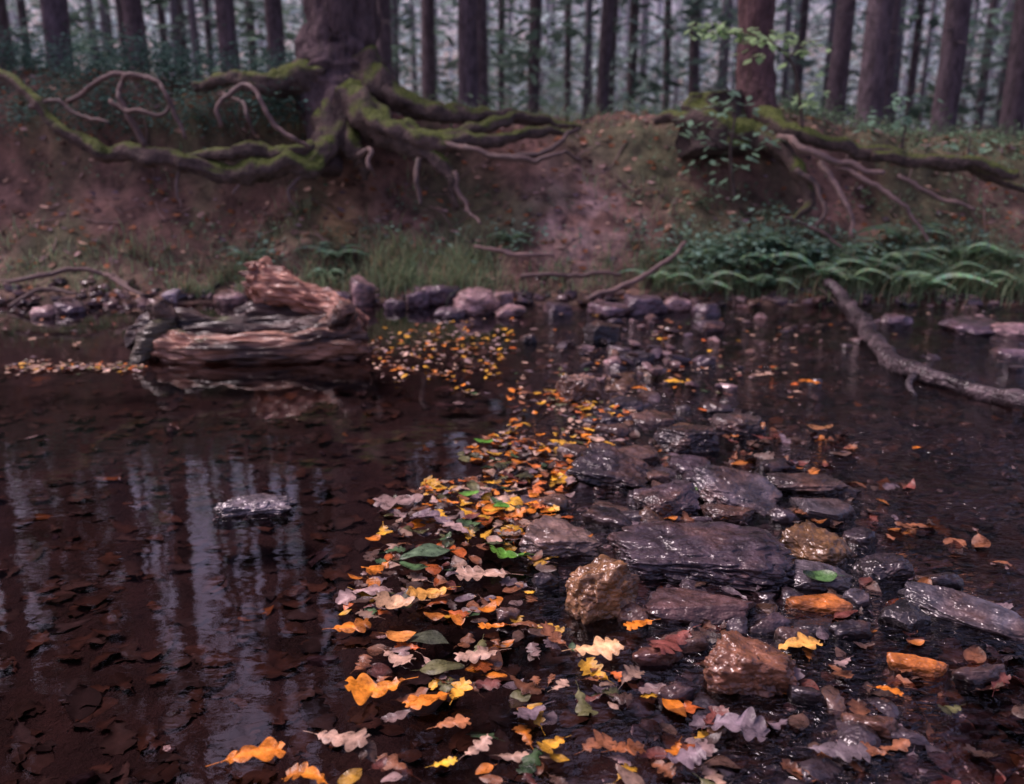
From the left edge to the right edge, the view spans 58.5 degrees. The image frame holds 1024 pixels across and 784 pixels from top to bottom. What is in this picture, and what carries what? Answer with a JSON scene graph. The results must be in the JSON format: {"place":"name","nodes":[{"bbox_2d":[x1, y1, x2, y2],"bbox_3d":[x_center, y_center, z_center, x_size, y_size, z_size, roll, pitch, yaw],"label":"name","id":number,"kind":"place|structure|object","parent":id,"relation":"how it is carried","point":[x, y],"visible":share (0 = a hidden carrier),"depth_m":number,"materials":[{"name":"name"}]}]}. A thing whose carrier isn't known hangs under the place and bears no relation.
{"place":"outdoors","nodes":[
{"label":"outdoors","id":0,"kind":"place"},
{"bbox_2d":[9,0,1001,128],"label":"sky","id":1,"kind":"structure","parent":0,"point":[446,54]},
{"bbox_2d":[0,303,1023,783],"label":"stream water","id":2,"kind":"structure","parent":0,"point":[162,621],"depth_m":2.78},
{"bbox_2d":[124,256,369,363],"bbox_3d":[-1.461,-0.432,5.072,1.404,0.572,0.668,0,16,0],"label":"driftwood log","id":3,"kind":"object","parent":2,"relation":"in","point":[284,315],"visible":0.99,"depth_m":4.91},
{"bbox_2d":[213,493,298,516],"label":"rock","id":4,"kind":"object","parent":2,"relation":"in","point":[260,503],"visible":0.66,"depth_m":2.98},
{"bbox_2d":[4,312,1023,783],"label":"floating leaves","id":5,"kind":"object","parent":2,"relation":"on","point":[362,688],"visible":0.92,"depth_m":2.21,"materials":[{"name":"orange plant"}]},
{"bbox_2d":[543,302,573,315],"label":"rock","id":6,"kind":"object","parent":2,"relation":"on","point":[555,308],"visible":0.75,"depth_m":6.11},
{"bbox_2d":[700,630,797,697],"bbox_3d":[0.535,0.629,2.079,0.218,0.138,0.167,0,16,0],"label":"rock","id":7,"kind":"object","parent":2,"relation":"on","point":[735,662],"visible":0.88,"depth_m":2.02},
{"bbox_2d":[879,313,913,326],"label":"rock","id":8,"kind":"object","parent":2,"relation":"on","point":[893,319],"visible":0.77,"depth_m":5.77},
{"bbox_2d":[0,68,1023,305],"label":"ground","id":9,"kind":"structure","parent":0,"point":[31,198],"depth_m":7.42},
{"bbox_2d":[0,0,15,69],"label":"spruce tree","id":10,"kind":"object","parent":9,"relation":"on","point":[4,21],"visible":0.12,"depth_m":14.87,"materials":[{"name":"brown plant"}]},
{"bbox_2d":[9,0,44,67],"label":"spruce tree","id":11,"kind":"object","parent":9,"relation":"on","point":[21,8],"visible":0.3,"depth_m":24.73,"materials":[{"name":"brown plant"}]},
{"bbox_2d":[53,301,89,314],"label":"rock","id":12,"kind":"object","parent":9,"relation":"on","point":[65,308],"visible":0.69,"depth_m":6.14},
{"bbox_2d":[0,0,163,73],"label":"spruce tree","id":13,"kind":"object","parent":9,"relation":"on","point":[54,15],"visible":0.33,"depth_m":10.66,"materials":[{"name":"brown plant"}]},
{"bbox_2d":[98,0,207,72],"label":"spruce tree","id":14,"kind":"object","parent":9,"relation":"on","point":[132,12],"visible":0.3,"depth_m":13.71,"materials":[{"name":"brown plant"}]},
{"bbox_2d":[168,0,256,86],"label":"spruce tree","id":15,"kind":"object","parent":9,"relation":"on","point":[224,10],"visible":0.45,"depth_m":13.73,"materials":[{"name":"brown plant"}]},
{"bbox_2d":[213,291,247,305],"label":"rock","id":16,"kind":"object","parent":9,"relation":"on","point":[225,298],"visible":0.75,"depth_m":6.42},
{"bbox_2d":[236,0,287,70],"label":"spruce tree","id":17,"kind":"object","parent":9,"relation":"on","point":[273,21],"visible":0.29,"depth_m":14.80,"materials":[{"name":"brown plant"}]},
{"bbox_2d":[0,0,581,224],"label":"spruce tree","id":18,"kind":"object","parent":9,"relation":"on","point":[344,81],"visible":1,"depth_m":6.99,"materials":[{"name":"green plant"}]},
{"bbox_2d":[349,275,376,306],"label":"rock","id":19,"kind":"object","parent":9,"relation":"on","point":[361,296],"visible":0.83,"depth_m":6.40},
{"bbox_2d":[376,0,429,72],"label":"spruce tree","id":20,"kind":"object","parent":9,"relation":"on","point":[383,44],"visible":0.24,"depth_m":16.73,"materials":[{"name":"brown plant"}]},
{"bbox_2d":[406,290,429,307],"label":"rock","id":21,"kind":"object","parent":9,"relation":"on","point":[419,299],"visible":0.74,"depth_m":6.34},
{"bbox_2d":[411,0,456,100],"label":"spruce tree","id":22,"kind":"object","parent":9,"relation":"on","point":[428,43],"visible":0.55,"depth_m":19.39,"materials":[{"name":"brown plant"}]},
{"bbox_2d":[413,284,460,305],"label":"rock","id":23,"kind":"object","parent":9,"relation":"on","point":[436,293],"visible":0.47,"depth_m":6.42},
{"bbox_2d":[433,0,510,107],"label":"spruce tree","id":24,"kind":"object","parent":9,"relation":"on","point":[467,65],"visible":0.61,"depth_m":13.86,"materials":[{"name":"brown plant"}]},
{"bbox_2d":[453,286,499,315],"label":"rock","id":25,"kind":"object","parent":9,"relation":"on","point":[477,300],"visible":0.81,"depth_m":6.11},
{"bbox_2d":[434,0,528,106],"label":"spruce tree","id":26,"kind":"object","parent":9,"relation":"on","point":[482,38],"visible":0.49,"depth_m":19.38,"materials":[{"name":"brown plant"}]},
{"bbox_2d":[487,0,506,110],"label":"spruce tree","id":27,"kind":"object","parent":9,"relation":"on","point":[500,50],"visible":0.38,"depth_m":23.61,"materials":[{"name":"brown plant"}]},
{"bbox_2d":[0,256,1016,309],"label":"shore stones","id":28,"kind":"object","parent":9,"relation":"on","point":[149,298],"visible":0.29,"depth_m":6.50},
{"bbox_2d":[493,304,526,318],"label":"rock","id":29,"kind":"object","parent":9,"relation":"on","point":[509,310],"visible":0.71,"depth_m":6.03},
{"bbox_2d":[6,0,1014,131],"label":"distant trees","id":30,"kind":"object","parent":9,"relation":"on","point":[549,55],"visible":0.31,"depth_m":27.02,"materials":[{"name":"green plant"}]},
{"bbox_2d":[0,63,1023,305],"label":"grass","id":31,"kind":"structure","parent":9,"relation":"on","point":[452,274],"depth_m":6.77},
{"bbox_2d":[0,16,1023,154],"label":"bilberry shrub","id":32,"kind":"object","parent":9,"relation":"on","point":[133,63],"visible":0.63,"depth_m":7.62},
{"bbox_2d":[0,52,1023,291],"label":"undergrowth","id":33,"kind":"object","parent":9,"relation":"on","point":[708,242],"visible":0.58,"depth_m":7.03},
{"bbox_2d":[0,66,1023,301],"bbox_3d":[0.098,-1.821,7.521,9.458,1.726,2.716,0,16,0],"label":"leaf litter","id":34,"kind":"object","parent":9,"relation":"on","point":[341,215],"visible":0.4,"depth_m":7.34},
{"bbox_2d":[0,65,1023,410],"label":"fallen twigs","id":35,"kind":"object","parent":9,"relation":"on","point":[120,282],"depth_m":6.41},
{"bbox_2d":[501,0,546,113],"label":"spruce tree","id":36,"kind":"object","parent":9,"relation":"on","point":[532,89],"visible":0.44,"depth_m":21.64,"materials":[{"name":"brown plant"}]},
{"bbox_2d":[519,515,602,557],"bbox_3d":[0.137,0.454,2.758,0.265,0.105,0.211,0,16,0],"label":"rock","id":37,"kind":"object","parent":9,"relation":"on","point":[550,536],"visible":0.77,"depth_m":2.69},
{"bbox_2d":[543,4,592,120],"bbox_3d":[1.550,-15.257,24.119,2.583,16.992,2.435,8,19,24],"label":"spruce tree","id":38,"kind":"object","parent":9,"relation":"on","point":[567,54],"visible":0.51,"depth_m":25.83,"materials":[{"name":"brown plant"}]},
{"bbox_2d":[582,320,622,344],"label":"rock","id":39,"kind":"object","parent":9,"relation":"on","point":[595,332],"visible":0.71,"depth_m":5.29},
{"bbox_2d":[565,442,654,488],"bbox_3d":[0.354,0.289,3.307,0.337,0.139,0.283,4,17,13],"label":"rock","id":40,"kind":"object","parent":9,"relation":"on","point":[602,463],"visible":0.77,"depth_m":3.25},
{"bbox_2d":[586,301,633,317],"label":"rock","id":41,"kind":"object","parent":9,"relation":"on","point":[605,309],"visible":0.75,"depth_m":6.04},
{"bbox_2d":[592,423,629,436],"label":"rock","id":42,"kind":"object","parent":9,"relation":"on","point":[619,429],"visible":0.58,"depth_m":3.73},
{"bbox_2d":[593,0,632,112],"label":"spruce tree","id":43,"kind":"object","parent":9,"relation":"on","point":[614,47],"visible":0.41,"depth_m":27.88,"materials":[{"name":"brown plant"}]},
{"bbox_2d":[572,0,655,114],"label":"spruce tree","id":44,"kind":"object","parent":9,"relation":"on","point":[605,52],"visible":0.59,"depth_m":20.45,"materials":[{"name":"brown plant"}]},
{"bbox_2d":[618,0,649,112],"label":"spruce tree","id":45,"kind":"object","parent":9,"relation":"on","point":[634,8],"visible":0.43,"depth_m":28.39,"materials":[{"name":"brown plant"}]},
{"bbox_2d":[623,293,667,315],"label":"rock","id":46,"kind":"object","parent":9,"relation":"on","point":[642,305],"visible":0.66,"depth_m":6.09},
{"bbox_2d":[629,409,675,424],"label":"rock","id":47,"kind":"object","parent":9,"relation":"on","point":[652,417],"visible":0.6,"depth_m":3.88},
{"bbox_2d":[632,647,683,665],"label":"rock","id":48,"kind":"object","parent":9,"relation":"on","point":[646,656],"visible":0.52,"depth_m":2.12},
{"bbox_2d":[643,0,689,111],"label":"spruce tree","id":49,"kind":"object","parent":9,"relation":"on","point":[666,57],"visible":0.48,"depth_m":26.28,"materials":[{"name":"brown plant"}]},
{"bbox_2d":[633,481,700,515],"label":"rock","id":50,"kind":"object","parent":9,"relation":"on","point":[672,498],"visible":0.7,"depth_m":2.97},
{"bbox_2d":[656,683,694,704],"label":"rock","id":51,"kind":"object","parent":9,"relation":"on","point":[679,692],"visible":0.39,"depth_m":1.99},
{"bbox_2d":[577,316,776,775],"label":"streambed gravel","id":52,"kind":"structure","parent":9,"relation":"on","point":[725,770],"depth_m":1.92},
{"bbox_2d":[531,571,559,587],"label":"rock","id":53,"kind":"object","parent":52,"relation":"on","point":[543,579],"visible":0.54,"depth_m":2.49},
{"bbox_2d":[555,373,601,401],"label":"rock","id":54,"kind":"object","parent":52,"relation":"on","point":[578,388],"visible":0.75,"depth_m":4.17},
{"bbox_2d":[565,554,639,624],"bbox_3d":[0.225,0.529,2.382,0.193,0.202,0.190,-13,20,-37],"label":"rock","id":55,"kind":"object","parent":52,"relation":"on","point":[601,587],"visible":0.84,"depth_m":2.32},
{"bbox_2d":[581,504,632,528],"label":"rock","id":56,"kind":"object","parent":52,"relation":"on","point":[614,517],"visible":0.67,"depth_m":2.89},
{"bbox_2d":[616,602,647,626],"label":"rock","id":57,"kind":"object","parent":52,"relation":"on","point":[630,611],"visible":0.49,"depth_m":2.31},
{"bbox_2d":[618,444,660,463],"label":"rock","id":58,"kind":"object","parent":52,"relation":"on","point":[648,454],"visible":0.46,"depth_m":3.43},
{"bbox_2d":[699,503,754,522],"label":"rock","id":59,"kind":"object","parent":52,"relation":"on","point":[720,511],"visible":0.61,"depth_m":2.91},
{"bbox_2d":[749,612,790,633],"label":"rock","id":60,"kind":"object","parent":52,"relation":"on","point":[771,623],"visible":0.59,"depth_m":2.27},
{"bbox_2d":[759,457,796,472],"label":"rock","id":61,"kind":"object","parent":52,"relation":"on","point":[781,464],"visible":0.57,"depth_m":3.34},
{"bbox_2d":[787,685,826,705],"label":"rock","id":62,"kind":"object","parent":52,"relation":"on","point":[811,696],"visible":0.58,"depth_m":1.98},
{"bbox_2d":[764,472,860,494],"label":"rock","id":63,"kind":"object","parent":52,"relation":"on","point":[822,484],"visible":0.66,"depth_m":3.14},
{"bbox_2d":[779,520,856,565],"bbox_3d":[0.894,0.466,2.688,0.222,0.139,0.176,9,18,28],"label":"rock","id":64,"kind":"object","parent":52,"relation":"on","point":[808,540],"visible":0.69,"depth_m":2.65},
{"bbox_2d":[789,497,855,520],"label":"rock","id":65,"kind":"object","parent":52,"relation":"on","point":[831,508],"visible":0.69,"depth_m":2.95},
{"bbox_2d":[913,572,963,588],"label":"rock","id":66,"kind":"object","parent":52,"relation":"on","point":[950,580],"visible":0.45,"depth_m":2.48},
{"bbox_2d":[951,663,1006,684],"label":"rock","id":67,"kind":"object","parent":52,"relation":"on","point":[986,673],"visible":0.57,"depth_m":2.06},
{"bbox_2d":[664,296,691,311],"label":"rock","id":68,"kind":"object","parent":9,"relation":"on","point":[675,304],"visible":0.67,"depth_m":6.21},
{"bbox_2d":[654,425,719,452],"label":"rock","id":69,"kind":"object","parent":9,"relation":"on","point":[689,438],"visible":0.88,"depth_m":3.54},
{"bbox_2d":[668,454,709,474],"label":"rock","id":70,"kind":"object","parent":9,"relation":"on","point":[681,464],"visible":0.48,"depth_m":3.34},
{"bbox_2d":[664,0,722,96],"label":"spruce tree","id":71,"kind":"object","parent":9,"relation":"on","point":[694,49],"visible":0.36,"depth_m":24.31,"materials":[{"name":"brown plant"}]},
{"bbox_2d":[644,587,755,624],"bbox_3d":[0.485,0.571,2.373,0.301,0.098,0.153,2,16,8],"label":"rock","id":72,"kind":"object","parent":9,"relation":"on","point":[687,606],"visible":0.7,"depth_m":2.32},
{"bbox_2d":[607,521,796,591],"bbox_3d":[0.542,0.483,2.627,0.515,0.138,0.369,0,16,0],"label":"rock","id":73,"kind":"object","parent":9,"relation":"on","point":[721,554],"visible":0.84,"depth_m":2.56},
{"bbox_2d":[661,264,750,289],"bbox_3d":[1.379,-0.812,6.583,0.637,0.160,0.658,0,16,0],"label":"fern","id":74,"kind":"object","parent":9,"relation":"on","point":[713,275],"visible":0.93,"depth_m":6.53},
{"bbox_2d":[691,303,720,316],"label":"rock","id":75,"kind":"object","parent":9,"relation":"on","point":[706,309],"visible":0.69,"depth_m":6.08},
{"bbox_2d":[674,89,749,159],"bbox_3d":[1.659,-2.144,7.414,0.642,0.601,0.675,0,16,0],"label":"tree stump","id":76,"kind":"object","parent":9,"relation":"on","point":[692,147],"visible":0.61,"depth_m":7.29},
{"bbox_2d":[667,86,785,199],"bbox_3d":[1.579,-1.829,6.741,0.908,0.808,0.424,-2,16,-7],"label":"beech sapling","id":77,"kind":"object","parent":9,"relation":"on","point":[690,123],"visible":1,"depth_m":6.73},
{"bbox_2d":[688,243,777,269],"bbox_3d":[1.663,-0.998,6.802,0.691,0.175,0.580,7,17,22],"label":"fern","id":78,"kind":"object","parent":9,"relation":"on","point":[753,254],"visible":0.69,"depth_m":6.72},
{"bbox_2d":[691,464,782,514],"bbox_3d":[0.755,0.340,3.107,0.317,0.155,0.273,7,18,24],"label":"rock","id":79,"kind":"object","parent":9,"relation":"on","point":[713,484],"visible":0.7,"depth_m":3.06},
{"bbox_2d":[709,412,766,435],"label":"rock","id":80,"kind":"object","parent":9,"relation":"on","point":[741,424],"visible":0.63,"depth_m":3.74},
{"bbox_2d":[574,340,928,783],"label":"cobbles","id":81,"kind":"object","parent":9,"relation":"on","point":[820,767],"visible":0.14,"depth_m":2.28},
{"bbox_2d":[726,269,800,289],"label":"fern","id":82,"kind":"object","parent":9,"relation":"on","point":[779,278],"visible":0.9,"depth_m":6.57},
{"bbox_2d":[769,506,799,522],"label":"rock","id":83,"kind":"object","parent":9,"relation":"on","point":[779,514],"visible":0.56,"depth_m":2.90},
{"bbox_2d":[556,310,1023,388],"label":"riffle stones","id":84,"kind":"object","parent":9,"relation":"on","point":[678,358],"visible":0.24,"depth_m":5.01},
{"bbox_2d":[690,320,726,332],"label":"rock","id":85,"kind":"object","parent":84,"relation":"on","point":[707,326],"visible":0.73,"depth_m":5.61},
{"bbox_2d":[774,626,810,647],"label":"rock","id":86,"kind":"object","parent":9,"relation":"on","point":[782,634],"visible":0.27,"depth_m":2.22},
{"bbox_2d":[774,0,828,109],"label":"spruce tree","id":87,"kind":"object","parent":9,"relation":"on","point":[802,34],"visible":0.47,"depth_m":25.14,"materials":[{"name":"brown plant"}]},
{"bbox_2d":[751,244,876,278],"bbox_3d":[2.255,-0.963,6.726,0.767,0.237,0.830,11,20,34],"label":"fern","id":88,"kind":"object","parent":9,"relation":"on","point":[807,260],"visible":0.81,"depth_m":6.61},
{"bbox_2d":[786,593,852,613],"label":"rock","id":89,"kind":"object","parent":9,"relation":"on","point":[832,603],"visible":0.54,"depth_m":2.37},
{"bbox_2d":[789,559,852,591],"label":"rock","id":90,"kind":"object","parent":9,"relation":"on","point":[838,583],"visible":0.48,"depth_m":2.50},
{"bbox_2d":[785,236,889,265],"bbox_3d":[2.419,-1.047,6.835,0.757,0.219,0.599,5,17,16],"label":"fern","id":91,"kind":"object","parent":9,"relation":"on","point":[825,251],"visible":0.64,"depth_m":6.76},
{"bbox_2d":[653,0,1023,243],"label":"spruce tree","id":92,"kind":"object","parent":9,"relation":"on","point":[756,81],"visible":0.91,"depth_m":7.08,"materials":[{"name":"brown plant"}]},
{"bbox_2d":[681,22,830,144],"bbox_3d":[1.832,-2.257,6.720,1.276,0.872,0.574,-4,17,-14],"label":"beech sapling","id":93,"kind":"object","parent":92,"relation":"on","point":[773,47],"visible":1,"depth_m":6.68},
{"bbox_2d":[784,0,897,124],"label":"spruce tree","id":94,"kind":"object","parent":9,"relation":"on","point":[839,70],"visible":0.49,"depth_m":13.87,"materials":[{"name":"brown plant"}]},
{"bbox_2d":[805,267,892,282],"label":"fern","id":95,"kind":"object","parent":9,"relation":"on","point":[861,271],"visible":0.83,"depth_m":6.51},
{"bbox_2d":[829,619,873,638],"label":"rock","id":96,"kind":"object","parent":9,"relation":"on","point":[851,629],"visible":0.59,"depth_m":2.24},
{"bbox_2d":[806,0,898,130],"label":"spruce tree","id":97,"kind":"object","parent":9,"relation":"on","point":[876,45],"visible":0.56,"depth_m":10.75,"materials":[{"name":"brown plant"}]},
{"bbox_2d":[842,588,871,607],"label":"rock","id":98,"kind":"object","parent":9,"relation":"on","point":[856,597],"visible":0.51,"depth_m":2.40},
{"bbox_2d":[842,526,878,546],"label":"rock","id":99,"kind":"object","parent":9,"relation":"on","point":[863,536],"visible":0.51,"depth_m":2.76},
{"bbox_2d":[841,712,898,739],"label":"rock","id":100,"kind":"object","parent":9,"relation":"on","point":[884,726],"visible":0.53,"depth_m":1.89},
{"bbox_2d":[852,0,903,131],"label":"spruce tree","id":101,"kind":"object","parent":9,"relation":"on","point":[889,83],"visible":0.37,"depth_m":17.68,"materials":[{"name":"brown plant"}]},
{"bbox_2d":[852,552,914,580],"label":"rock","id":102,"kind":"object","parent":9,"relation":"on","point":[883,566],"visible":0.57,"depth_m":2.55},
{"bbox_2d":[826,244,946,269],"bbox_3d":[2.776,-0.983,6.811,0.780,0.207,0.730,-6,17,-18],"label":"fern","id":103,"kind":"object","parent":9,"relation":"on","point":[898,255],"visible":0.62,"depth_m":6.74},
{"bbox_2d":[878,599,931,631],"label":"rock","id":104,"kind":"object","parent":9,"relation":"on","point":[906,615],"visible":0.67,"depth_m":2.30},
{"bbox_2d":[853,222,958,244],"bbox_3d":[3.036,-1.219,7.045,0.671,0.183,0.732,15,22,42],"label":"fern","id":105,"kind":"object","parent":9,"relation":"on","point":[887,228],"visible":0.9,"depth_m":6.99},
{"bbox_2d":[902,0,929,130],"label":"spruce tree","id":106,"kind":"object","parent":9,"relation":"on","point":[913,68],"visible":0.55,"depth_m":22.57,"materials":[{"name":"brown plant"}]},
{"bbox_2d":[886,652,948,677],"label":"rock","id":107,"kind":"object","parent":9,"relation":"on","point":[921,666],"visible":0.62,"depth_m":2.10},
{"bbox_2d":[843,92,997,166],"bbox_3d":[3.267,-2.096,7.298,1.261,0.582,0.410,0,16,0],"label":"beech sapling","id":108,"kind":"object","parent":9,"relation":"on","point":[908,121],"visible":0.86,"depth_m":7.27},
{"bbox_2d":[858,257,997,289],"bbox_3d":[2.914,-0.841,6.627,0.714,0.224,0.904,-5,17,-16],"label":"fern","id":109,"kind":"object","parent":9,"relation":"on","point":[916,273],"visible":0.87,"depth_m":6.49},
{"bbox_2d":[889,0,974,137],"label":"spruce tree","id":110,"kind":"object","parent":9,"relation":"on","point":[953,49],"visible":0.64,"depth_m":11.42,"materials":[{"name":"brown plant"}]},
{"bbox_2d":[895,255,990,278],"bbox_3d":[3.163,-0.927,6.811,0.592,0.153,0.676,-5,17,-17],"label":"fern","id":111,"kind":"object","parent":9,"relation":"on","point":[952,266],"visible":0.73,"depth_m":6.73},
{"bbox_2d":[897,581,1023,639],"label":"rock","id":112,"kind":"object","parent":9,"relation":"on","point":[952,604],"visible":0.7,"depth_m":2.33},
{"bbox_2d":[915,242,1015,256],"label":"fern","id":113,"kind":"object","parent":9,"relation":"on","point":[992,247],"visible":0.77,"depth_m":6.84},
{"bbox_2d":[937,316,1000,335],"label":"rock","id":114,"kind":"object","parent":9,"relation":"on","point":[975,325],"visible":0.61,"depth_m":5.64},
{"bbox_2d":[973,0,1012,130],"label":"spruce tree","id":115,"kind":"object","parent":9,"relation":"on","point":[993,4],"visible":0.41,"depth_m":26.79,"materials":[{"name":"brown plant"}]},
{"bbox_2d":[968,0,1023,135],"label":"spruce tree","id":116,"kind":"object","parent":9,"relation":"on","point":[1012,107],"visible":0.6,"depth_m":12.21,"materials":[{"name":"brown plant"}]},
{"bbox_2d":[991,322,1023,335],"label":"rock","id":117,"kind":"object","parent":9,"relation":"on","point":[1010,328],"visible":0.62,"depth_m":5.52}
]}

